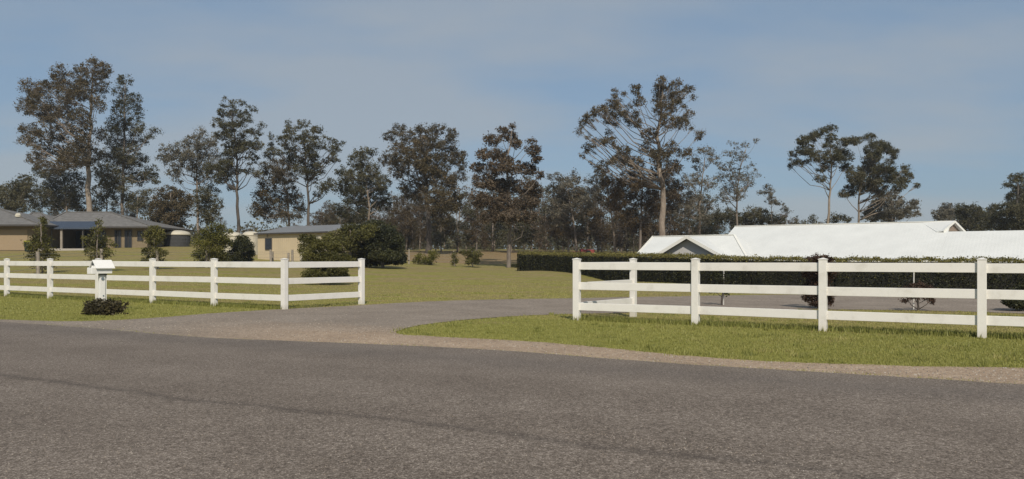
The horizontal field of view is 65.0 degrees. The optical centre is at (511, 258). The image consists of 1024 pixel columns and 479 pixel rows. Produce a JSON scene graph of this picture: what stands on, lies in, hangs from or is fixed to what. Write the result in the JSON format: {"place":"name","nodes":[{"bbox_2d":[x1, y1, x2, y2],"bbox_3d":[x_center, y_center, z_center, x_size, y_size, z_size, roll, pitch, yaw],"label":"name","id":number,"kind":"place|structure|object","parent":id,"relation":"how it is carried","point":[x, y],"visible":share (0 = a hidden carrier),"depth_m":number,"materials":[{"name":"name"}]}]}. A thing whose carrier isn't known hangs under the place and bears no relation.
{"place":"outdoors","nodes":[
{"label":"outdoors","id":0,"kind":"place"},
{"bbox_2d":[0,322,1023,478],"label":"road","id":1,"kind":"structure","parent":0,"point":[811,408],"depth_m":7.39,"materials":[{"name":"grey asphalt"}]},
{"bbox_2d":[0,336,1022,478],"bbox_3d":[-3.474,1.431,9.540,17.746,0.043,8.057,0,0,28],"label":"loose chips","id":2,"kind":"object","parent":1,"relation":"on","point":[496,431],"visible":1,"depth_m":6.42,"materials":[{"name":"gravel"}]},
{"bbox_2d":[0,295,1023,383],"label":"driveway","id":3,"kind":"structure","parent":0,"point":[450,311],"depth_m":17.83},
{"bbox_2d":[0,242,1023,382],"bbox_3d":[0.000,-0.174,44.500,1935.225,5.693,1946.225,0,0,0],"label":"ground","id":4,"kind":"structure","parent":0,"point":[490,268],"depth_m":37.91,"materials":[{"name":"green plant"}]},
{"bbox_2d":[0,173,42,212],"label":"gum tree","id":5,"kind":"object","parent":4,"relation":"on","point":[17,194],"visible":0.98,"depth_m":115.94,"materials":[{"name":"green plant"}]},
{"bbox_2d":[21,216,60,272],"bbox_3d":[-25.763,-0.681,43.919,1.927,3.415,2.382,0,0,-32],"label":"shrub","id":6,"kind":"object","parent":4,"relation":"on","point":[46,252],"visible":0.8,"depth_m":43.98,"materials":[{"name":"green plant"}]},
{"bbox_2d":[29,164,90,212],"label":"gum tree","id":7,"kind":"object","parent":4,"relation":"on","point":[61,197],"visible":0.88,"depth_m":126.05,"materials":[{"name":"green plant"}]},
{"bbox_2d":[13,54,113,210],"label":"gum tree","id":8,"kind":"object","parent":4,"relation":"on","point":[50,115],"visible":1,"depth_m":112.92,"materials":[{"name":"green plant"}]},
{"bbox_2d":[0,208,193,250],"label":"house","id":9,"kind":"structure","parent":4,"relation":"on","point":[67,229],"depth_m":86.90,"materials":[{"name":"beige brick"}]},
{"bbox_2d":[0,230,27,249],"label":"garage door","id":10,"kind":"structure","parent":9,"relation":"in","point":[9,239],"depth_m":81.94,"materials":[{"name":"paint"}]},
{"bbox_2d":[76,231,87,246],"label":"sliding door","id":11,"kind":"structure","parent":9,"relation":"in","point":[78,233],"depth_m":89.90,"materials":[{"name":"black glass"}]},
{"bbox_2d":[114,230,121,247],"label":"window","id":12,"kind":"structure","parent":9,"relation":"in","point":[117,233],"depth_m":86.95,"materials":[{"name":"grey glass"}]},
{"bbox_2d":[124,230,131,247],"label":"window","id":13,"kind":"structure","parent":9,"relation":"in","point":[127,233],"depth_m":86.95,"materials":[{"name":"grey glass"}]},
{"bbox_2d":[80,217,118,260],"bbox_3d":[-24.190,-0.745,47.126,2.034,3.445,2.156,0,0,0],"label":"shrub","id":14,"kind":"object","parent":4,"relation":"on","point":[94,247],"visible":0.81,"depth_m":46.98,"materials":[{"name":"green plant"}]},
{"bbox_2d":[87,260,114,299],"bbox_3d":[-11.053,0.728,21.572,0.380,1.402,0.598,0,0,35],"label":"mailbox","id":15,"kind":"object","parent":4,"relation":"on","point":[101,268],"visible":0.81,"depth_m":21.55,"materials":[{"name":"paint"}]},
{"bbox_2d":[80,296,129,314],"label":"ground bush","id":16,"kind":"object","parent":4,"relation":"on","point":[100,306],"visible":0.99,"depth_m":20.10,"materials":[{"name":"green plant"}]},
{"bbox_2d":[90,161,131,210],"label":"gum tree","id":17,"kind":"object","parent":4,"relation":"on","point":[103,195],"visible":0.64,"depth_m":123.33,"materials":[{"name":"green plant"}]},
{"bbox_2d":[91,74,165,214],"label":"gum tree","id":18,"kind":"object","parent":4,"relation":"on","point":[120,157],"visible":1,"depth_m":121.83,"materials":[{"name":"green plant"}]},
{"bbox_2d":[124,187,155,217],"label":"gum tree","id":19,"kind":"object","parent":4,"relation":"on","point":[138,204],"visible":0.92,"depth_m":120.54,"materials":[{"name":"green plant"}]},
{"bbox_2d":[140,225,168,260],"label":"shrub","id":20,"kind":"object","parent":4,"relation":"on","point":[153,235],"visible":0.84,"depth_m":51.88,"materials":[{"name":"green plant"}]},
{"bbox_2d":[144,185,196,227],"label":"round tree","id":21,"kind":"object","parent":4,"relation":"on","point":[163,214],"visible":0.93,"depth_m":99.28,"materials":[{"name":"green plant"}]},
{"bbox_2d":[164,230,190,246],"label":"water tank","id":22,"kind":"object","parent":4,"relation":"on","point":[177,238],"visible":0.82,"depth_m":90.83,"materials":[{"name":"beige metal"}]},
{"bbox_2d":[0,258,364,308],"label":"rail fence","id":23,"kind":"object","parent":4,"relation":"on","point":[214,279],"visible":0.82,"depth_m":24.53,"materials":[{"name":"white paint"}]},
{"bbox_2d":[154,126,224,238],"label":"gum tree","id":24,"kind":"object","parent":4,"relation":"on","point":[186,156],"visible":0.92,"depth_m":110.55,"materials":[{"name":"green plant"}]},
{"bbox_2d":[189,183,224,225],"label":"gum tree","id":25,"kind":"object","parent":4,"relation":"on","point":[204,213],"visible":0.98,"depth_m":105.20,"materials":[{"name":"green plant"}]},
{"bbox_2d":[188,222,233,267],"bbox_3d":[-21.273,-0.873,56.889,2.898,3.526,4.215,0,0,-27],"label":"shrub","id":26,"kind":"object","parent":4,"relation":"on","point":[210,241],"visible":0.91,"depth_m":56.27,"materials":[{"name":"green plant"}]},
{"bbox_2d":[0,249,461,273],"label":"wire fence","id":27,"kind":"object","parent":4,"relation":"on","point":[292,253],"visible":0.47,"depth_m":51.97,"materials":[{"name":"grey wood"}]},
{"bbox_2d":[224,232,241,251],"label":"water tank","id":28,"kind":"object","parent":4,"relation":"on","point":[234,234],"visible":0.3,"depth_m":85.18,"materials":[{"name":"beige plastic"}]},
{"bbox_2d":[202,96,267,232],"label":"gum tree","id":29,"kind":"object","parent":4,"relation":"on","point":[235,147],"visible":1,"depth_m":104.65,"materials":[{"name":"green plant"}]},
{"bbox_2d":[226,235,256,261],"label":"shrub","id":30,"kind":"object","parent":4,"relation":"on","point":[242,249],"visible":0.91,"depth_m":59.44,"materials":[{"name":"green plant"}]},
{"bbox_2d":[242,231,257,254],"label":"water tank","id":31,"kind":"object","parent":4,"relation":"on","point":[252,237],"visible":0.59,"depth_m":83.39,"materials":[{"name":"beige plastic"}]},
{"bbox_2d":[246,155,306,225],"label":"gum tree","id":32,"kind":"object","parent":4,"relation":"on","point":[278,176],"visible":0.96,"depth_m":111.57,"materials":[{"name":"green plant"}]},
{"bbox_2d":[261,119,346,225],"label":"gum tree","id":33,"kind":"object","parent":4,"relation":"on","point":[308,154],"visible":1,"depth_m":105.14,"materials":[{"name":"green plant"}]},
{"bbox_2d":[254,224,358,261],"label":"shed","id":34,"kind":"structure","parent":4,"relation":"on","point":[281,242],"depth_m":76.15,"materials":[{"name":"metal"}]},
{"bbox_2d":[265,238,271,249],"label":"window","id":35,"kind":"structure","parent":34,"relation":"in","point":[268,241],"depth_m":76.99,"materials":[{"name":"grey glass"}]},
{"bbox_2d":[310,201,333,225],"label":"woodland tree","id":36,"kind":"object","parent":4,"relation":"on","point":[319,219],"visible":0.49,"depth_m":137.05,"materials":[{"name":"green plant"}]},
{"bbox_2d":[297,233,351,283],"bbox_3d":[-10.291,0.094,44.087,2.985,3.136,3.479,0,0,-16],"label":"shrub","id":37,"kind":"object","parent":4,"relation":"on","point":[308,245],"visible":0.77,"depth_m":43.30,"materials":[{"name":"green plant"}]},
{"bbox_2d":[321,204,339,224],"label":"woodland tree","id":38,"kind":"object","parent":4,"relation":"on","point":[330,217],"visible":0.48,"depth_m":131.25,"materials":[{"name":"green plant"}]},
{"bbox_2d":[320,222,380,267],"bbox_3d":[-13.034,-1.116,65.083,5.344,4.179,5.067,0,0,0],"label":"bush","id":39,"kind":"object","parent":4,"relation":"on","point":[350,238],"visible":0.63,"depth_m":64.16,"materials":[{"name":"green plant"}]},
{"bbox_2d":[331,146,392,223],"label":"gum tree","id":40,"kind":"object","parent":4,"relation":"on","point":[367,180],"visible":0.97,"depth_m":113.06,"materials":[{"name":"green plant"}]},
{"bbox_2d":[355,219,408,267],"bbox_3d":[-10.722,-1.182,65.874,4.675,4.392,5.183,0,0,0],"label":"bush","id":41,"kind":"object","parent":4,"relation":"on","point":[384,246],"visible":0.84,"depth_m":64.46,"materials":[{"name":"green plant"}]},
{"bbox_2d":[385,206,403,231],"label":"woodland tree","id":42,"kind":"object","parent":4,"relation":"on","point":[393,221],"visible":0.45,"depth_m":129.98,"materials":[{"name":"green plant"}]},
{"bbox_2d":[393,191,418,249],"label":"woodland tree","id":43,"kind":"object","parent":4,"relation":"on","point":[407,209],"visible":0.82,"depth_m":133.76,"materials":[{"name":"green plant"}]},
{"bbox_2d":[397,199,421,248],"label":"woodland tree","id":44,"kind":"object","parent":4,"relation":"on","point":[418,211],"visible":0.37,"depth_m":137.20,"materials":[{"name":"green plant"}]},
{"bbox_2d":[398,192,423,248],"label":"woodland tree","id":45,"kind":"object","parent":4,"relation":"on","point":[414,217],"visible":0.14,"depth_m":150.50,"materials":[{"name":"green plant"}]},
{"bbox_2d":[404,215,420,249],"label":"woodland tree","id":46,"kind":"object","parent":4,"relation":"on","point":[413,241],"visible":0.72,"depth_m":135.86,"materials":[{"name":"green plant"}]},
{"bbox_2d":[401,192,431,248],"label":"woodland tree","id":47,"kind":"object","parent":4,"relation":"on","point":[423,229],"visible":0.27,"depth_m":149.09,"materials":[{"name":"green plant"}]},
{"bbox_2d":[376,122,469,253],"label":"gum tree","id":48,"kind":"object","parent":4,"relation":"on","point":[422,163],"visible":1,"depth_m":108.50,"materials":[{"name":"green plant"}]},
{"bbox_2d":[412,249,439,264],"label":"bush","id":49,"kind":"object","parent":4,"relation":"on","point":[428,259],"visible":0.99,"depth_m":78.77,"materials":[{"name":"green plant"}]},
{"bbox_2d":[421,212,444,249],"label":"woodland tree","id":50,"kind":"object","parent":4,"relation":"on","point":[425,243],"visible":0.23,"depth_m":127.88,"materials":[{"name":"green plant"}]},
{"bbox_2d":[424,188,460,251],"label":"woodland tree","id":51,"kind":"object","parent":4,"relation":"on","point":[440,235],"visible":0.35,"depth_m":123.95,"materials":[{"name":"green plant"}]},
{"bbox_2d":[437,183,478,249],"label":"woodland tree","id":52,"kind":"object","parent":4,"relation":"on","point":[464,218],"visible":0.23,"depth_m":136.46,"materials":[{"name":"green plant"}]},
{"bbox_2d":[442,190,475,251],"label":"woodland tree","id":53,"kind":"object","parent":4,"relation":"on","point":[457,235],"visible":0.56,"depth_m":124.58,"materials":[{"name":"green plant"}]},
{"bbox_2d":[455,199,477,250],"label":"woodland tree","id":54,"kind":"object","parent":4,"relation":"on","point":[464,223],"visible":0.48,"depth_m":126.81,"materials":[{"name":"green plant"}]},
{"bbox_2d":[458,247,483,266],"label":"bush","id":55,"kind":"object","parent":4,"relation":"on","point":[471,254],"visible":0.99,"depth_m":78.40,"materials":[{"name":"green plant"}]},
{"bbox_2d":[464,209,492,251],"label":"woodland tree","id":56,"kind":"object","parent":4,"relation":"on","point":[475,237],"visible":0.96,"depth_m":125.25,"materials":[{"name":"green plant"}]},
{"bbox_2d":[475,208,497,249],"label":"woodland tree","id":57,"kind":"object","parent":4,"relation":"on","point":[481,243],"visible":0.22,"depth_m":137.05,"materials":[{"name":"green plant"}]},
{"bbox_2d":[480,176,515,251],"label":"woodland tree","id":58,"kind":"object","parent":4,"relation":"on","point":[492,232],"visible":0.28,"depth_m":127.62,"materials":[{"name":"green plant"}]},
{"bbox_2d":[467,122,545,267],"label":"lone tree","id":59,"kind":"object","parent":4,"relation":"on","point":[504,210],"visible":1,"depth_m":78.06,"materials":[{"name":"green plant"}]},
{"bbox_2d":[0,292,1023,339],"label":"unmown grass","id":60,"kind":"structure","parent":4,"relation":"on","point":[852,329],"depth_m":16.87,"materials":[{"name":"green plant"}]},
{"bbox_2d":[494,186,535,252],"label":"woodland tree","id":61,"kind":"object","parent":4,"relation":"on","point":[505,233],"visible":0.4,"depth_m":121.09,"materials":[{"name":"green plant"}]},
{"bbox_2d":[506,195,530,252],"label":"woodland tree","id":62,"kind":"object","parent":4,"relation":"on","point":[518,233],"visible":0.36,"depth_m":121.87,"materials":[{"name":"green plant"}]},
{"bbox_2d":[53,207,1010,251],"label":"distant wood","id":63,"kind":"object","parent":4,"relation":"on","point":[450,244],"visible":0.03,"depth_m":193.98,"materials":[{"name":"green plant"}]},
{"bbox_2d":[515,176,552,250],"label":"woodland tree","id":64,"kind":"object","parent":4,"relation":"on","point":[531,232],"visible":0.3,"depth_m":125.10,"materials":[{"name":"green plant"}]},
{"bbox_2d":[533,185,550,249],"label":"woodland tree","id":65,"kind":"object","parent":4,"relation":"on","point":[543,204],"visible":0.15,"depth_m":151.49,"materials":[{"name":"green plant"}]},
{"bbox_2d":[526,186,559,250],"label":"woodland tree","id":66,"kind":"object","parent":4,"relation":"on","point":[545,188],"visible":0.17,"depth_m":134.47,"materials":[{"name":"green plant"}]},
{"bbox_2d":[529,205,559,251],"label":"woodland tree","id":67,"kind":"object","parent":4,"relation":"on","point":[537,228],"visible":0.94,"depth_m":119.72,"materials":[{"name":"green plant"}]},
{"bbox_2d":[547,190,572,250],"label":"woodland tree","id":68,"kind":"object","parent":4,"relation":"on","point":[562,237],"visible":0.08,"depth_m":133.68,"materials":[{"name":"green plant"}]},
{"bbox_2d":[543,172,593,250],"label":"gum tree","id":69,"kind":"object","parent":4,"relation":"on","point":[553,200],"visible":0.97,"depth_m":117.80,"materials":[{"name":"green plant"}]},
{"bbox_2d":[552,167,589,251],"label":"woodland tree","id":70,"kind":"object","parent":4,"relation":"on","point":[565,230],"visible":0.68,"depth_m":119.34,"materials":[{"name":"green plant"}]},
{"bbox_2d":[576,185,600,248],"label":"woodland tree","id":71,"kind":"object","parent":4,"relation":"on","point":[588,229],"visible":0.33,"depth_m":140.13,"materials":[{"name":"green plant"}]},
{"bbox_2d":[576,187,604,248],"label":"woodland tree","id":72,"kind":"object","parent":4,"relation":"on","point":[590,239],"visible":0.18,"depth_m":142.05,"materials":[{"name":"green plant"}]},
{"bbox_2d":[586,196,609,251],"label":"woodland tree","id":73,"kind":"object","parent":4,"relation":"on","point":[591,230],"visible":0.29,"depth_m":130.54,"materials":[{"name":"green plant"}]},
{"bbox_2d":[588,196,616,252],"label":"woodland tree","id":74,"kind":"object","parent":4,"relation":"on","point":[601,224],"visible":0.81,"depth_m":126.18,"materials":[{"name":"green plant"}]},
{"bbox_2d":[583,170,626,251],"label":"gum tree","id":75,"kind":"object","parent":4,"relation":"on","point":[596,192],"visible":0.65,"depth_m":111.30,"materials":[{"name":"green plant"}]},
{"bbox_2d":[604,202,633,251],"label":"woodland tree","id":76,"kind":"object","parent":4,"relation":"on","point":[620,248],"visible":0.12,"depth_m":134.86,"materials":[{"name":"green plant"}]},
{"bbox_2d":[612,204,637,253],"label":"woodland tree","id":77,"kind":"object","parent":4,"relation":"on","point":[618,239],"visible":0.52,"depth_m":126.05,"materials":[{"name":"green plant"}]},
{"bbox_2d":[624,206,639,252],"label":"woodland tree","id":78,"kind":"object","parent":4,"relation":"on","point":[630,239],"visible":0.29,"depth_m":135.02,"materials":[{"name":"green plant"}]},
{"bbox_2d":[573,75,705,235],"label":"gum tree","id":79,"kind":"object","parent":4,"relation":"on","point":[624,160],"visible":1,"depth_m":102.95,"materials":[{"name":"green plant"}]},
{"bbox_2d":[600,159,686,250],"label":"gum tree","id":80,"kind":"object","parent":4,"relation":"on","point":[616,191],"visible":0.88,"depth_m":106.71,"materials":[{"name":"green plant"}]},
{"bbox_2d":[633,191,669,247],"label":"woodland tree","id":81,"kind":"object","parent":4,"relation":"on","point":[645,239],"visible":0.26,"depth_m":125.46,"materials":[{"name":"green plant"}]},
{"bbox_2d":[651,192,686,235],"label":"woodland tree","id":82,"kind":"object","parent":4,"relation":"on","point":[670,228],"visible":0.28,"depth_m":126.56,"materials":[{"name":"green plant"}]},
{"bbox_2d":[665,202,689,234],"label":"woodland tree","id":83,"kind":"object","parent":4,"relation":"on","point":[680,230],"visible":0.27,"depth_m":127.85,"materials":[{"name":"green plant"}]},
{"bbox_2d":[667,197,706,235],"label":"woodland tree","id":84,"kind":"object","parent":4,"relation":"on","point":[689,228],"visible":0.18,"depth_m":133.72,"materials":[{"name":"green plant"}]},
{"bbox_2d":[670,145,721,234],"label":"gum tree","id":85,"kind":"object","parent":4,"relation":"on","point":[688,206],"visible":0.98,"depth_m":109.29,"materials":[{"name":"green plant"}]},
{"bbox_2d":[687,191,721,234],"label":"woodland tree","id":86,"kind":"object","parent":4,"relation":"on","point":[708,230],"visible":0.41,"depth_m":121.90,"materials":[{"name":"green plant"}]},
{"bbox_2d":[711,271,729,304],"bbox_3d":[7.031,1.078,26.964,0.635,1.484,0.805,0,0,44],"label":"young tree","id":87,"kind":"object","parent":4,"relation":"on","point":[719,281],"visible":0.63,"depth_m":26.91,"materials":[{"name":"green plant"}]},
{"bbox_2d":[704,206,742,233],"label":"scrub tree","id":88,"kind":"object","parent":4,"relation":"on","point":[723,216],"visible":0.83,"depth_m":122.15,"materials":[{"name":"green plant"}]},
{"bbox_2d":[713,138,764,225],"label":"gum tree","id":89,"kind":"object","parent":4,"relation":"on","point":[737,191],"visible":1,"depth_m":111.70,"materials":[{"name":"green plant"}]},
{"bbox_2d":[738,205,769,225],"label":"scrub tree","id":90,"kind":"object","parent":4,"relation":"on","point":[758,214],"visible":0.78,"depth_m":122.06,"materials":[{"name":"green plant"}]},
{"bbox_2d":[516,251,1023,289],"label":"hedge","id":91,"kind":"object","parent":4,"relation":"on","point":[559,261],"visible":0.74,"depth_m":45.05,"materials":[{"name":"green plant"}]},
{"bbox_2d":[761,212,787,224],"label":"scrub tree","id":92,"kind":"object","parent":4,"relation":"on","point":[776,219],"visible":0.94,"depth_m":121.53,"materials":[{"name":"green plant"}]},
{"bbox_2d":[756,183,793,224],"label":"flat topped tree","id":93,"kind":"object","parent":4,"relation":"on","point":[770,198],"visible":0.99,"depth_m":119.99,"materials":[{"name":"green plant"}]},
{"bbox_2d":[572,258,1023,338],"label":"rail fence","id":94,"kind":"object","parent":4,"relation":"on","point":[981,293],"visible":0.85,"depth_m":15.68,"materials":[{"name":"white paint"}]},
{"bbox_2d":[800,252,839,308],"bbox_3d":[9.928,0.824,26.011,1.166,2.104,1.297,0,0,0],"label":"flowering shrub","id":95,"kind":"object","parent":4,"relation":"on","point":[812,281],"visible":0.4,"depth_m":25.93,"materials":[{"name":"green plant"}]},
{"bbox_2d":[786,122,859,223],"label":"gum tree","id":96,"kind":"object","parent":4,"relation":"on","point":[834,155],"visible":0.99,"depth_m":106.75,"materials":[{"name":"green plant"}]},
{"bbox_2d":[637,221,1023,262],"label":"house","id":97,"kind":"structure","parent":4,"relation":"on","point":[920,239],"depth_m":51.00,"materials":[{"name":"white metal"}]},
{"bbox_2d":[824,212,853,223],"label":"scrub tree","id":98,"kind":"object","parent":4,"relation":"on","point":[836,217],"visible":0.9,"depth_m":122.06,"materials":[{"name":"green plant"}]},
{"bbox_2d":[837,132,920,222],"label":"gum tree","id":99,"kind":"object","parent":4,"relation":"on","point":[869,167],"visible":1,"depth_m":108.10,"materials":[{"name":"green plant"}]},
{"bbox_2d":[860,188,921,222],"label":"round tree","id":100,"kind":"object","parent":4,"relation":"on","point":[892,213],"visible":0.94,"depth_m":113.42,"materials":[{"name":"green plant"}]},
{"bbox_2d":[898,280,935,310],"bbox_3d":[12.963,1.273,25.453,1.417,1.248,0.688,0,0,-22],"label":"sparse shrub","id":101,"kind":"object","parent":4,"relation":"on","point":[931,300],"visible":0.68,"depth_m":25.39,"materials":[{"name":"green plant"}]},
{"bbox_2d":[930,202,955,220],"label":"round tree","id":102,"kind":"object","parent":4,"relation":"on","point":[944,212],"visible":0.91,"depth_m":149.03,"materials":[{"name":"green plant"}]},
{"bbox_2d":[951,201,998,230],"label":"scrub tree","id":103,"kind":"object","parent":4,"relation":"on","point":[971,217],"visible":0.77,"depth_m":118.73,"materials":[{"name":"green plant"}]},
{"bbox_2d":[984,171,1023,230],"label":"gum tree","id":104,"kind":"object","parent":4,"relation":"on","point":[1012,212],"visible":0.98,"depth_m":104.44,"materials":[{"name":"green plant"}]},
{"bbox_2d":[1000,282,1023,310],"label":"leafy shrub","id":105,"kind":"object","parent":4,"relation":"on","point":[1016,304],"visible":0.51,"depth_m":25.09,"materials":[{"name":"green plant"}]},
{"bbox_2d":[0,0,1023,250],"label":"sky","id":106,"kind":"structure","parent":0,"point":[942,81],"materials":[{"name":"blue"}]},
{"bbox_2d":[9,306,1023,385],"bbox_3d":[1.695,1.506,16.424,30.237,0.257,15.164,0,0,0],"label":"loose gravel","id":107,"kind":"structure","parent":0,"point":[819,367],"depth_m":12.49,"materials":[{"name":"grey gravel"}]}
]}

